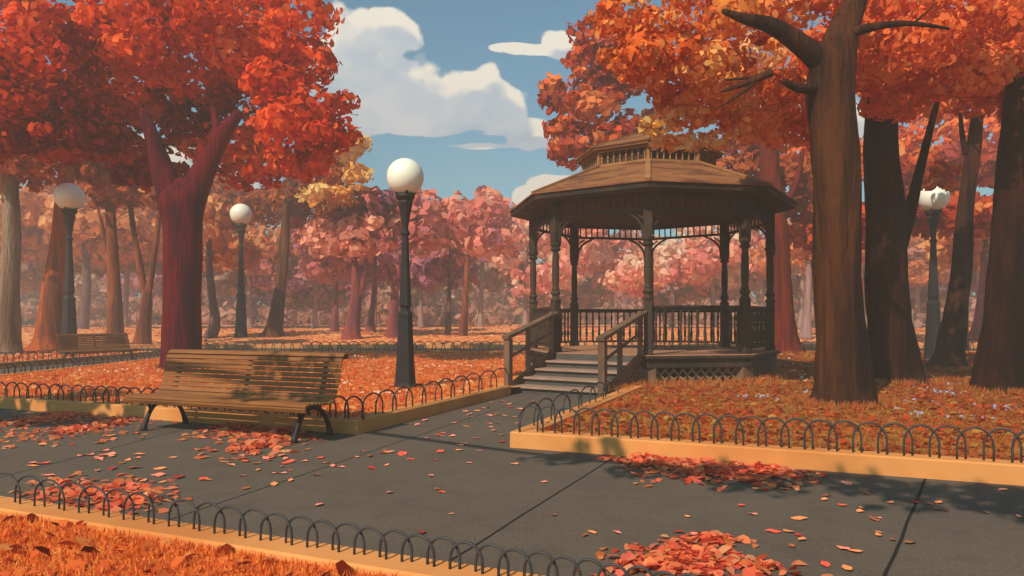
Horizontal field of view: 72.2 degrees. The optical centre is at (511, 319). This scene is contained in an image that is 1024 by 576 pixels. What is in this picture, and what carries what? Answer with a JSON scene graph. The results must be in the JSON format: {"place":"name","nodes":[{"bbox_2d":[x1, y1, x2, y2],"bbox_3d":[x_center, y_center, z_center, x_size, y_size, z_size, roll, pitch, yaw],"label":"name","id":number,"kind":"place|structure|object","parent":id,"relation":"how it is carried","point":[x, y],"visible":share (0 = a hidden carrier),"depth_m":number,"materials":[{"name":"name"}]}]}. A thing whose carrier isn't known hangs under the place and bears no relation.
{"place":"outdoors","nodes":[
{"label":"outdoors","id":0,"kind":"place"},
{"bbox_2d":[0,352,134,361],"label":"lawn","id":1,"kind":"structure","parent":0,"point":[59,355],"depth_m":25.92,"materials":[{"name":"orange plant"}]},
{"bbox_2d":[0,138,66,354],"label":"broadleaf tree","id":2,"kind":"object","parent":1,"relation":"on","point":[16,168],"visible":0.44,"depth_m":26.72,"materials":[{"name":"orange plant"}]},
{"bbox_2d":[53,183,84,354],"bbox_3d":[-16.989,-1.939,26.957,1.054,6.644,1.054,0,0,-6],"label":"street lamp","id":3,"kind":"object","parent":1,"relation":"on","point":[69,199],"visible":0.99,"depth_m":26.80,"materials":[{"name":"metal"}]},
{"bbox_2d":[0,351,139,361],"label":"fallen leaves","id":4,"kind":"object","parent":1,"relation":"on","point":[26,354],"visible":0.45,"depth_m":25.29,"materials":[{"name":"orange plant"}]},
{"bbox_2d":[19,151,142,351],"bbox_3d":[-19.136,-3.540,30.957,4.487,10.121,5.850,0,0,32],"label":"broadleaf tree","id":5,"kind":"object","parent":1,"relation":"on","point":[48,326],"visible":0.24,"depth_m":28.95,"materials":[{"name":"orange plant"}]},
{"bbox_2d":[0,512,409,575],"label":"lawn","id":6,"kind":"structure","parent":0,"point":[156,549],"depth_m":3.86,"materials":[{"name":"orange plant"}]},
{"bbox_2d":[0,513,386,575],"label":"fallen leaves","id":7,"kind":"object","parent":6,"relation":"on","point":[342,566],"visible":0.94,"depth_m":3.74,"materials":[{"name":"orange plant"}]},
{"bbox_2d":[0,350,546,423],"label":"lawn","id":8,"kind":"structure","parent":0,"point":[500,381],"depth_m":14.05,"materials":[{"name":"orange plant"}]},
{"bbox_2d":[0,0,363,369],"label":"maple tree","id":9,"kind":"object","parent":8,"relation":"on","point":[264,66],"visible":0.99,"depth_m":18.34,"materials":[{"name":"red plant"}]},
{"bbox_2d":[0,350,524,416],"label":"fallen leaves","id":10,"kind":"object","parent":8,"relation":"on","point":[129,386],"visible":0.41,"depth_m":15.53,"materials":[{"name":"orange plant"}]},
{"bbox_2d":[79,349,472,396],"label":"wild flowers","id":11,"kind":"object","parent":8,"relation":"on","point":[376,391],"visible":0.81,"depth_m":17.85,"materials":[{"name":"purple plant"}]},
{"bbox_2d":[387,158,423,388],"bbox_3d":[-2.050,-0.873,13.500,0.708,4.465,0.708,0,0,-17],"label":"street lamp","id":12,"kind":"object","parent":8,"relation":"on","point":[405,178],"visible":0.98,"depth_m":13.37,"materials":[{"name":"metal"}]},
{"bbox_2d":[0,0,994,320],"label":"sky","id":13,"kind":"structure","parent":0,"point":[448,87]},
{"bbox_2d":[22,321,977,343],"bbox_3d":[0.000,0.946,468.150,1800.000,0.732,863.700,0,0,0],"label":"ground","id":14,"kind":"structure","parent":0,"point":[300,335],"depth_m":44.02,"materials":[{"name":"orange plant"}]},
{"bbox_2d":[0,214,81,293],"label":"broadleaf tree","id":15,"kind":"object","parent":14,"relation":"on","point":[31,277],"visible":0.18,"depth_m":63.49,"materials":[{"name":"pink plant"}]},
{"bbox_2d":[0,182,106,277],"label":"broadleaf tree","id":16,"kind":"object","parent":14,"relation":"on","point":[40,253],"visible":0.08,"depth_m":61.61,"materials":[{"name":"pink plant"}]},
{"bbox_2d":[0,184,161,328],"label":"broadleaf tree","id":17,"kind":"object","parent":14,"relation":"on","point":[87,223],"visible":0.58,"depth_m":57.66,"materials":[{"name":"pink plant"}]},
{"bbox_2d":[40,181,160,327],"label":"broadleaf tree","id":18,"kind":"object","parent":14,"relation":"on","point":[126,271],"visible":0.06,"depth_m":64.43,"materials":[{"name":"pink plant"}]},
{"bbox_2d":[53,157,154,343],"bbox_3d":[-21.317,-3.763,37.146,4.403,10.282,4.244,0,0,11],"label":"broadleaf tree","id":19,"kind":"object","parent":14,"relation":"on","point":[114,319],"visible":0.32,"depth_m":37.00,"materials":[{"name":"red plant"}]},
{"bbox_2d":[80,174,183,343],"bbox_3d":[-19.747,-3.644,37.428,4.567,10.126,4.744,0,0,0],"label":"broadleaf tree","id":20,"kind":"object","parent":14,"relation":"on","point":[143,333],"visible":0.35,"depth_m":37.05,"materials":[{"name":"red plant"}]},
{"bbox_2d":[103,205,247,279],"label":"broadleaf tree","id":21,"kind":"object","parent":14,"relation":"on","point":[146,253],"visible":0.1,"depth_m":60.65,"materials":[{"name":"pink plant"}]},
{"bbox_2d":[203,193,268,337],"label":"broadleaf tree","id":22,"kind":"object","parent":14,"relation":"on","point":[223,251],"visible":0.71,"depth_m":42.66,"materials":[{"name":"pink plant"}]},
{"bbox_2d":[230,204,251,337],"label":"street lamp","id":23,"kind":"object","parent":14,"relation":"on","point":[241,216],"visible":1,"depth_m":42.42,"materials":[{"name":"metal"}]},
{"bbox_2d":[202,221,302,328],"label":"broadleaf tree","id":24,"kind":"object","parent":14,"relation":"on","point":[270,253],"visible":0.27,"depth_m":64.38,"materials":[{"name":"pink plant"}]},
{"bbox_2d":[209,129,391,337],"bbox_3d":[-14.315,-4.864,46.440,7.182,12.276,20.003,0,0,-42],"label":"broadleaf tree","id":25,"kind":"object","parent":14,"relation":"on","point":[325,197],"visible":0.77,"depth_m":42.77,"materials":[{"name":"orange plant"}]},
{"bbox_2d":[246,229,379,327],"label":"broadleaf tree","id":26,"kind":"object","parent":14,"relation":"on","point":[301,292],"visible":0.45,"depth_m":66.47,"materials":[{"name":"pink plant"}]},
{"bbox_2d":[290,217,350,331],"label":"broadleaf tree","id":27,"kind":"object","parent":14,"relation":"on","point":[324,269],"visible":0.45,"depth_m":51.77,"materials":[{"name":"pink plant"}]},
{"bbox_2d":[300,186,412,339],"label":"broadleaf tree","id":28,"kind":"object","parent":14,"relation":"on","point":[351,237],"visible":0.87,"depth_m":40.85,"materials":[{"name":"pink plant"}]},
{"bbox_2d":[359,267,383,327],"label":"broadleaf tree","id":29,"kind":"object","parent":14,"relation":"on","point":[367,280],"visible":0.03,"depth_m":66.65,"materials":[{"name":"brown plant"}]},
{"bbox_2d":[340,235,444,332],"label":"broadleaf tree","id":30,"kind":"object","parent":14,"relation":"on","point":[418,278],"visible":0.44,"depth_m":52.88,"materials":[{"name":"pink plant"}]},
{"bbox_2d":[368,188,447,337],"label":"broadleaf tree","id":31,"kind":"object","parent":14,"relation":"on","point":[430,208],"visible":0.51,"depth_m":42.00,"materials":[{"name":"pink plant"}]},
{"bbox_2d":[369,206,454,327],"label":"broadleaf tree","id":32,"kind":"object","parent":14,"relation":"on","point":[428,289],"visible":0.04,"depth_m":64.37,"materials":[{"name":"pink plant"}]},
{"bbox_2d":[409,206,479,335],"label":"broadleaf tree","id":33,"kind":"object","parent":14,"relation":"on","point":[438,269],"visible":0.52,"depth_m":44.73,"materials":[{"name":"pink plant"}]},
{"bbox_2d":[437,185,528,335],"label":"broadleaf tree","id":34,"kind":"object","parent":14,"relation":"on","point":[498,237],"visible":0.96,"depth_m":42.85,"materials":[{"name":"pink plant"}]},
{"bbox_2d":[432,195,548,326],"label":"broadleaf tree","id":35,"kind":"object","parent":14,"relation":"on","point":[488,278],"visible":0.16,"depth_m":68.00,"materials":[{"name":"pink plant"}]},
{"bbox_2d":[20,257,976,325],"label":"wood","id":36,"kind":"object","parent":14,"relation":"on","point":[504,306],"visible":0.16,"depth_m":92.53,"materials":[{"name":"pink plant"}]},
{"bbox_2d":[22,324,975,343],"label":"fallen leaves","id":37,"kind":"object","parent":14,"relation":"on","point":[28,331],"visible":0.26,"depth_m":49.92,"materials":[{"name":"orange plant"}]},
{"bbox_2d":[483,197,563,325],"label":"broadleaf tree","id":38,"kind":"object","parent":14,"relation":"on","point":[507,263],"visible":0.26,"depth_m":63.16,"materials":[{"name":"pink plant"}]},
{"bbox_2d":[510,228,640,308],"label":"broadleaf tree","id":39,"kind":"object","parent":14,"relation":"on","point":[587,299],"visible":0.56,"depth_m":61.80,"materials":[{"name":"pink plant"}]},
{"bbox_2d":[546,229,667,325],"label":"broadleaf tree","id":40,"kind":"object","parent":14,"relation":"on","point":[602,253],"visible":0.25,"depth_m":64.22,"materials":[{"name":"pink plant"}]},
{"bbox_2d":[598,235,740,327],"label":"broadleaf tree","id":41,"kind":"object","parent":14,"relation":"on","point":[633,279],"visible":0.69,"depth_m":60.80,"materials":[{"name":"pink plant"}]},
{"bbox_2d":[656,225,765,326],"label":"broadleaf tree","id":42,"kind":"object","parent":14,"relation":"on","point":[693,279],"visible":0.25,"depth_m":63.02,"materials":[{"name":"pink plant"}]},
{"bbox_2d":[697,227,799,327],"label":"broadleaf tree","id":43,"kind":"object","parent":14,"relation":"on","point":[734,259],"visible":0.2,"depth_m":63.34,"materials":[{"name":"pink plant"}]},
{"bbox_2d":[748,219,812,328],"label":"broadleaf tree","id":44,"kind":"object","parent":14,"relation":"on","point":[798,287],"visible":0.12,"depth_m":63.34,"materials":[{"name":"pink plant"}]},
{"bbox_2d":[789,224,864,339],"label":"broadleaf tree","id":45,"kind":"object","parent":14,"relation":"on","point":[800,255],"visible":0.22,"depth_m":42.42,"materials":[{"name":"plant"}]},
{"bbox_2d":[795,244,926,325],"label":"broadleaf tree","id":46,"kind":"object","parent":14,"relation":"on","point":[862,270],"visible":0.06,"depth_m":64.19,"materials":[{"name":"brown plant"}]},
{"bbox_2d":[862,229,974,328],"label":"broadleaf tree","id":47,"kind":"object","parent":14,"relation":"on","point":[918,273],"visible":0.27,"depth_m":64.27,"materials":[{"name":"pink plant"}]},
{"bbox_2d":[907,236,987,297],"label":"broadleaf tree","id":48,"kind":"object","parent":14,"relation":"on","point":[944,277],"visible":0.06,"depth_m":62.19,"materials":[{"name":"pink plant"}]},
{"bbox_2d":[918,225,989,340],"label":"broadleaf tree","id":49,"kind":"object","parent":14,"relation":"on","point":[944,245],"visible":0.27,"depth_m":40.87,"materials":[{"name":"plant"}]},
{"bbox_2d":[0,348,1023,575],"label":"path","id":50,"kind":"structure","parent":0,"point":[491,494],"depth_m":5.74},
{"bbox_2d":[0,351,159,368],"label":"kerb","id":51,"kind":"structure","parent":50,"relation":"on","point":[146,354],"depth_m":23.79,"materials":[{"name":"concrete"}]},
{"bbox_2d":[0,345,155,361],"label":"hoop fence","id":52,"kind":"object","parent":51,"relation":"on","point":[62,353],"visible":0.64,"depth_m":22.93,"materials":[{"name":"metal"}]},
{"bbox_2d":[0,357,159,376],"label":"kerb","id":53,"kind":"structure","parent":50,"relation":"on","point":[49,370],"depth_m":18.58,"materials":[{"name":"concrete"}]},
{"bbox_2d":[0,350,159,373],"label":"hoop fence","id":54,"kind":"object","parent":53,"relation":"on","point":[31,368],"visible":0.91,"depth_m":18.86,"materials":[{"name":"metal"}]},
{"bbox_2d":[0,411,177,448],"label":"leaf pile","id":55,"kind":"object","parent":50,"relation":"on","point":[63,415],"visible":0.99,"depth_m":9.64,"materials":[{"name":"plant"}]},
{"bbox_2d":[55,333,140,364],"bbox_3d":[-14.017,0.971,23.885,0.811,1.017,2.538,0,0,24],"label":"park bench","id":56,"kind":"object","parent":50,"relation":"on","point":[64,345],"visible":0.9,"depth_m":23.82,"materials":[{"name":"brown wood"}]},
{"bbox_2d":[9,471,191,514],"bbox_3d":[-3.426,1.429,5.852,1.979,0.115,1.218,0,0,22],"label":"leaf pile","id":57,"kind":"object","parent":50,"relation":"on","point":[75,490],"visible":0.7,"depth_m":5.79,"materials":[{"name":"plant"}]},
{"bbox_2d":[151,472,164,476],"bbox_3d":[-3.286,1.435,6.521,0.139,0.014,0.085,0,6,-37],"label":"fallen leaf","id":58,"kind":"object","parent":50,"relation":"on","point":[158,474],"visible":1,"depth_m":6.54,"materials":[{"name":"orange plant"}]},
{"bbox_2d":[0,395,367,434],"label":"kerb","id":59,"kind":"structure","parent":50,"relation":"on","point":[339,424],"depth_m":9.95,"materials":[{"name":"concrete"}]},
{"bbox_2d":[0,381,363,419],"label":"hoop fence","id":60,"kind":"object","parent":59,"relation":"on","point":[117,394],"visible":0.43,"depth_m":10.74,"materials":[{"name":"metal"}]},
{"bbox_2d":[122,349,348,443],"bbox_3d":[-3.575,0.946,9.014,2.951,1.071,0.854,0,0,22],"label":"park bench","id":61,"kind":"object","parent":50,"relation":"on","point":[273,401],"visible":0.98,"depth_m":9.04,"materials":[{"name":"brown wood"}]},
{"bbox_2d":[181,422,323,458],"bbox_3d":[-3.173,1.432,8.612,1.503,0.146,2.768,0,0,-30],"label":"leaf pile","id":62,"kind":"object","parent":50,"relation":"on","point":[274,435],"visible":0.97,"depth_m":8.63,"materials":[{"name":"plant"}]},
{"bbox_2d":[0,496,543,575],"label":"kerb","id":63,"kind":"structure","parent":50,"relation":"on","point":[311,554],"depth_m":4.01,"materials":[{"name":"concrete"}]},
{"bbox_2d":[0,472,696,575],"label":"hoop fence","id":64,"kind":"object","parent":63,"relation":"on","point":[504,554],"visible":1,"depth_m":3.86,"materials":[{"name":"metal"}]},
{"bbox_2d":[398,451,406,455],"bbox_3d":[-1.182,1.435,7.578,0.104,0.026,0.153,0,0,40],"label":"fallen leaf","id":65,"kind":"object","parent":50,"relation":"on","point":[400,453],"visible":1,"depth_m":7.58,"materials":[{"name":"red plant"}]},
{"bbox_2d":[356,385,510,431],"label":"kerb","id":66,"kind":"structure","parent":50,"relation":"on","point":[389,417],"depth_m":10.69,"materials":[{"name":"concrete"}]},
{"bbox_2d":[361,367,508,417],"bbox_3d":[-1.009,1.093,11.473,0.051,0.374,5.054,0,0,22],"label":"hoop fence","id":67,"kind":"object","parent":66,"relation":"on","point":[394,394],"visible":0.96,"depth_m":10.74,"materials":[{"name":"metal"}]},
{"bbox_2d":[23,344,976,347],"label":"kerb","id":68,"kind":"structure","parent":50,"relation":"on","point":[370,345],"depth_m":36.20,"materials":[{"name":"concrete"}]},
{"bbox_2d":[521,385,642,429],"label":"kerb","id":69,"kind":"structure","parent":50,"relation":"on","point":[593,404],"depth_m":10.20,"materials":[{"name":"concrete"}]},
{"bbox_2d":[519,378,618,432],"bbox_3d":[0.957,1.127,10.104,0.047,0.306,4.648,0,0,22],"label":"hoop fence","id":70,"kind":"object","parent":69,"relation":"on","point":[566,396],"visible":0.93,"depth_m":9.59,"materials":[{"name":"metal"}]},
{"bbox_2d":[576,530,832,575],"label":"leaf pile","id":71,"kind":"object","parent":50,"relation":"on","point":[700,558],"visible":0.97,"depth_m":4.17,"materials":[{"name":"plant"}]},
{"bbox_2d":[595,451,826,491],"bbox_3d":[1.758,1.427,6.551,2.208,0.121,1.330,0,0,21],"label":"leaf pile","id":72,"kind":"object","parent":50,"relation":"on","point":[710,464],"visible":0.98,"depth_m":6.67,"materials":[{"name":"plant"}]},
{"bbox_2d":[510,429,1023,485],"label":"kerb","id":73,"kind":"structure","parent":50,"relation":"on","point":[997,471],"depth_m":6.86,"materials":[{"name":"concrete"}]},
{"bbox_2d":[518,405,1023,462],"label":"hoop fence","id":74,"kind":"object","parent":73,"relation":"on","point":[860,433],"visible":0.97,"depth_m":6.96,"materials":[{"name":"metal"}]},
{"bbox_2d":[765,529,781,532],"bbox_3d":[1.784,1.440,4.796,0.067,0.011,0.097,0,0,-33],"label":"fallen leaf","id":75,"kind":"object","parent":50,"relation":"on","point":[774,530],"visible":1,"depth_m":4.80,"materials":[{"name":"plant"}]},
{"bbox_2d":[790,516,807,519],"bbox_3d":[2.087,1.438,5.111,0.125,0.008,0.074,-6,1,14],"label":"fallen leaf","id":76,"kind":"object","parent":50,"relation":"on","point":[798,517],"visible":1,"depth_m":5.10,"materials":[{"name":"orange plant"}]},
{"bbox_2d":[821,561,829,566],"bbox_3d":[1.852,1.438,4.152,0.057,0.008,0.102,6,3,12],"label":"fallen leaf","id":77,"kind":"object","parent":50,"relation":"on","point":[825,563],"visible":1,"depth_m":4.15,"materials":[{"name":"red plant"}]},
{"bbox_2d":[841,481,851,484],"bbox_3d":[2.951,1.436,6.200,0.081,0.020,0.113,0,0,-47],"label":"fallen leaf","id":78,"kind":"object","parent":50,"relation":"on","point":[846,483],"visible":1,"depth_m":6.19,"materials":[{"name":"red plant"}]},
{"bbox_2d":[842,564,852,569],"bbox_3d":[1.948,1.437,4.080,0.059,0.007,0.092,0,0,33],"label":"fallen leaf","id":79,"kind":"object","parent":50,"relation":"on","point":[846,567],"visible":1,"depth_m":4.08,"materials":[{"name":"orange plant"}]},
{"bbox_2d":[859,106,1000,347],"bbox_3d":[21.329,-4.575,34.281,11.382,11.913,6.969,0,0,0],"label":"maple tree","id":80,"kind":"object","parent":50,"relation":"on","point":[948,150],"visible":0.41,"depth_m":32.82,"materials":[{"name":"pink plant"}]},
{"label":"kerb","id":81,"kind":"structure","parent":50,"relation":"on","visible":0},
{"bbox_2d":[202,341,977,350],"bbox_3d":[3.573,1.069,28.800,35.388,0.422,0.075,0,0,0],"label":"hoop fence","id":82,"kind":"object","parent":81,"relation":"on","point":[425,344],"visible":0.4,"depth_m":28.78,"materials":[{"name":"metal"}]},
{"bbox_2d":[544,351,1023,460],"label":"lawn","id":83,"kind":"structure","parent":0,"point":[943,450],"depth_m":9.25,"materials":[{"name":"orange plant"}]},
{"bbox_2d":[151,349,1023,410],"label":"grass","id":84,"kind":"structure","parent":83,"relation":"on","point":[805,399],"depth_m":13.96,"materials":[{"name":"orange plant"}]},
{"bbox_2d":[537,13,679,344],"bbox_3d":[3.616,-4.991,25.999,5.437,12.731,3.715,0,0,0],"label":"maple tree","id":85,"kind":"object","parent":83,"relation":"on","point":[588,99],"visible":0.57,"depth_m":25.47,"materials":[{"name":"orange plant"}]},
{"bbox_2d":[502,127,798,397],"bbox_3d":[3.299,-1.605,16.745,7.011,6.270,8.039,0,0,0],"label":"gazebo","id":86,"kind":"object","parent":83,"relation":"on","point":[631,182],"visible":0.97,"depth_m":15.22,"materials":[{"name":"brown wood"}]},
{"bbox_2d":[544,350,1023,460],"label":"fallen leaves","id":87,"kind":"object","parent":83,"relation":"on","point":[849,431],"visible":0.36,"depth_m":9.69,"materials":[{"name":"orange plant"}]},
{"bbox_2d":[716,129,864,353],"bbox_3d":[11.885,-3.599,29.673,8.654,10.118,6.218,0,0,0],"label":"maple tree","id":88,"kind":"object","parent":83,"relation":"on","point":[791,169],"visible":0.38,"depth_m":27.45,"materials":[{"name":"red plant"}]},
{"bbox_2d":[586,0,1023,408],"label":"oak tree","id":89,"kind":"object","parent":83,"relation":"on","point":[876,49],"visible":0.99,"depth_m":10.98,"materials":[{"name":"orange plant"}]},
{"bbox_2d":[759,357,950,380],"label":"wild flowers","id":90,"kind":"object","parent":83,"relation":"on","point":[803,371],"visible":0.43,"depth_m":16.24,"materials":[{"name":"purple plant"}]},
{"bbox_2d":[737,382,1016,419],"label":"wild flowers","id":91,"kind":"object","parent":83,"relation":"on","point":[763,395],"visible":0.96,"depth_m":10.82,"materials":[{"name":"purple plant"}]},
{"bbox_2d":[855,68,939,384],"bbox_3d":[8.307,-2.254,14.972,3.113,7.557,2.666,0,0,42],"label":"oak tree","id":92,"kind":"object","parent":83,"relation":"on","point":[890,212],"visible":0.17,"depth_m":14.58,"materials":[{"name":"brown plant"}]},
{"bbox_2d":[862,159,992,249],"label":"maple tree","id":93,"kind":"object","parent":83,"relation":"on","point":[941,174],"visible":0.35,"depth_m":26.66,"materials":[{"name":"pink plant"}]},
{"bbox_2d":[918,186,949,358],"bbox_3d":[13.617,-1.519,22.701,0.918,5.786,0.918,0,0,44],"label":"street lamp","id":94,"kind":"object","parent":83,"relation":"on","point":[932,204],"visible":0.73,"depth_m":22.57,"materials":[{"name":"metal"}]},
{"bbox_2d":[922,75,1000,369],"bbox_3d":[12.463,-2.677,18.717,3.469,8.314,3.408,0,0,0],"label":"oak tree","id":95,"kind":"object","parent":83,"relation":"on","point":[950,346],"visible":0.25,"depth_m":18.40,"materials":[{"name":"brown plant"}]},
{"bbox_2d":[947,10,1023,393],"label":"oak tree","id":96,"kind":"object","parent":83,"relation":"on","point":[998,362],"visible":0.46,"depth_m":12.75,"materials":[{"name":"brown plant"}]}
]}

